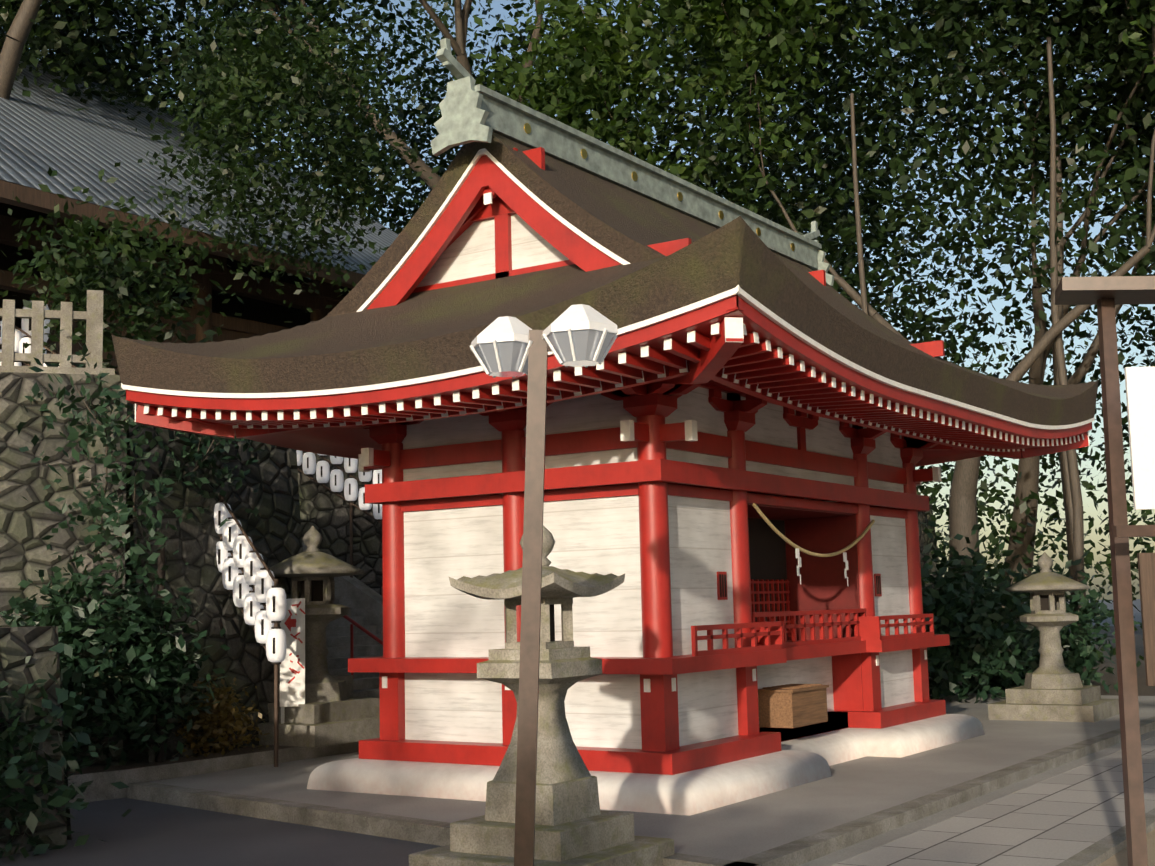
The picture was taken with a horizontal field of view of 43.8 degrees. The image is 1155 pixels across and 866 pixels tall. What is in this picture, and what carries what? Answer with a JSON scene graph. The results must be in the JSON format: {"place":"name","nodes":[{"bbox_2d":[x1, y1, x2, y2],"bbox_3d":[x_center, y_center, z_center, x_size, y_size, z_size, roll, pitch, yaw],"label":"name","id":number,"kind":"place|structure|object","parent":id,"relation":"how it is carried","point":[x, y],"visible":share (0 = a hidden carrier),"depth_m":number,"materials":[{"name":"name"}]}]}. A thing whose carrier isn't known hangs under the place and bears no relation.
{"place":"outdoors","nodes":[
{"label":"outdoors","id":0,"kind":"place"},
{"bbox_2d":[0,0,151,99],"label":"tree trunk","id":1,"kind":"object","parent":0,"point":[19,30],"depth_m":29.93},
{"bbox_2d":[0,599,1154,865],"bbox_3d":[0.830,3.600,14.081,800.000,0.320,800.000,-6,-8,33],"label":"ground","id":2,"kind":"structure","parent":0,"point":[1024,793],"depth_m":13.89,"materials":[{"name":"grey stone"}]},
{"bbox_2d":[0,643,131,860],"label":"shrub","id":3,"kind":"object","parent":2,"relation":"on","point":[11,771],"visible":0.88,"depth_m":12.78,"materials":[{"name":"green plant"}]},
{"bbox_2d":[0,550,230,770],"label":"shrub","id":4,"kind":"object","parent":2,"relation":"on","point":[138,645],"visible":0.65,"depth_m":16.88,"materials":[{"name":"green plant"}]},
{"bbox_2d":[17,320,265,748],"bbox_3d":[-5.465,1.296,18.265,5.832,5.587,3.764,-12,-12,56],"label":"shrub","id":5,"kind":"object","parent":2,"relation":"on","point":[109,509],"depth_m":16.69,"materials":[{"name":"green plant"}]},
{"bbox_2d":[155,536,165,761],"bbox_3d":[-5.110,2.635,17.622,0.092,2.740,0.092,-3,-7,11],"label":"pole","id":6,"kind":"object","parent":2,"relation":"on","point":[159,757],"visible":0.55,"depth_m":17.65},
{"bbox_2d":[0,320,381,766],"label":"paper lanterns","id":7,"kind":"object","parent":2,"relation":"on","point":[241,565],"visible":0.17,"depth_m":19.04,"materials":[{"name":"white paper"}]},
{"bbox_2d":[171,675,269,757],"bbox_3d":[-4.720,3.734,18.429,1.286,1.268,1.562,-6,-8,33],"label":"dry bush","id":8,"kind":"object","parent":2,"relation":"on","point":[219,709],"visible":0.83,"depth_m":18.30,"materials":[{"name":"brown plant"}]},
{"bbox_2d":[280,598,305,723],"bbox_3d":[-3.859,3.230,19.518,0.353,1.950,0.062,-1,-7,1],"label":"vertical banner","id":9,"kind":"object","parent":2,"relation":"on","point":[292,673],"visible":0.88,"depth_m":19.51,"materials":[{"name":"white fabric"}]},
{"bbox_2d":[258,526,379,746],"bbox_3d":[-3.739,2.804,20.310,1.840,2.978,1.840,-6,-8,33],"label":"stone lantern","id":10,"kind":"object","parent":2,"relation":"on","point":[330,711],"visible":0.83,"depth_m":19.91,"materials":[{"name":"stone"}]},
{"bbox_2d":[0,290,942,856],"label":"terrace and stairs","id":11,"kind":"structure","parent":2,"relation":"on","point":[290,502],"depth_m":18.20,"materials":[{"name":"grey stone"}]},
{"bbox_2d":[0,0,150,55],"bbox_3d":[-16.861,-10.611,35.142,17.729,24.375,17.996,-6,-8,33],"label":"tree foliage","id":12,"kind":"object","parent":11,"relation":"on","point":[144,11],"depth_m":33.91,"materials":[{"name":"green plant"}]},
{"bbox_2d":[0,49,397,452],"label":"hall","id":13,"kind":"structure","parent":11,"relation":"on","point":[43,128],"depth_m":29.84,"materials":[{"name":"grey wood"}]},
{"bbox_2d":[0,0,439,373],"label":"tree","id":14,"kind":"object","parent":11,"relation":"on","point":[234,87],"visible":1,"depth_m":25.10,"materials":[{"name":"green plant"}]},
{"bbox_2d":[180,0,542,189],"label":"tree","id":15,"kind":"object","parent":11,"relation":"on","point":[458,45],"depth_m":33.73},
{"bbox_2d":[409,526,673,865],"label":"stone lantern","id":16,"kind":"object","parent":2,"relation":"on","point":[575,825],"visible":0.73,"depth_m":10.76,"materials":[{"name":"stone"}]},
{"bbox_2d":[469,304,617,865],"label":"street lamp","id":17,"kind":"object","parent":2,"relation":"on","point":[579,335],"visible":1,"depth_m":9.51,"materials":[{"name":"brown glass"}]},
{"bbox_2d":[307,382,984,815],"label":"shrine building","id":18,"kind":"structure","parent":2,"relation":"on","point":[753,624],"depth_m":15.58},
{"bbox_2d":[111,38,1098,466],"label":"shrine roof","id":19,"kind":"structure","parent":18,"relation":"on","point":[531,218],"depth_m":15.00,"materials":[{"name":"brown wood"}]},
{"bbox_2d":[392,0,1154,691],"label":"tree","id":20,"kind":"object","parent":2,"relation":"on","point":[588,93],"depth_m":30.87,"materials":[{"name":"green plant"}]},
{"bbox_2d":[850,5,1154,681],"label":"slim trunks","id":21,"kind":"object","parent":2,"relation":"on","point":[1072,493],"visible":0.5,"depth_m":30.31,"materials":[{"name":"brown plant"}]},
{"bbox_2d":[875,0,1154,652],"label":"tree","id":22,"kind":"object","parent":2,"relation":"on","point":[1021,8],"depth_m":36.48,"materials":[{"name":"green plant"}]},
{"bbox_2d":[921,520,1140,703],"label":"bushes","id":23,"kind":"object","parent":2,"relation":"on","point":[962,657],"visible":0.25,"depth_m":26.71,"materials":[{"name":"green plant"}]},
{"bbox_2d":[988,552,1118,721],"bbox_3d":[7.498,3.192,22.825,1.600,2.590,1.600,-6,-8,33],"label":"stone lantern","id":24,"kind":"object","parent":2,"relation":"on","point":[1053,688],"visible":1,"depth_m":22.47,"materials":[{"name":"stone"}]},
{"bbox_2d":[1055,276,1154,865],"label":"notice shelter","id":25,"kind":"object","parent":2,"relation":"on","point":[1105,294],"visible":1,"depth_m":10.03,"materials":[{"name":"brown paint"}]},
{"bbox_2d":[0,0,1154,669],"bbox_3d":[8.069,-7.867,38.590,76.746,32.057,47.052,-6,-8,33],"label":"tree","id":26,"kind":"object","parent":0,"point":[1018,210],"depth_m":37.45,"materials":[{"name":"green plant"}]},
{"bbox_2d":[0,0,1154,339],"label":"crown","id":27,"kind":"object","parent":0,"point":[74,60],"visible":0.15,"depth_m":36.66,"materials":[{"name":"green plant"}]},
{"bbox_2d":[29,0,1154,600],"label":"sky","id":28,"kind":"structure","parent":0,"point":[1090,510],"materials":[{"name":"blue"}]},
{"bbox_2d":[861,1,1154,116],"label":"tree","id":29,"kind":"object","parent":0,"point":[1048,20],"depth_m":40.44,"materials":[{"name":"green plant"}]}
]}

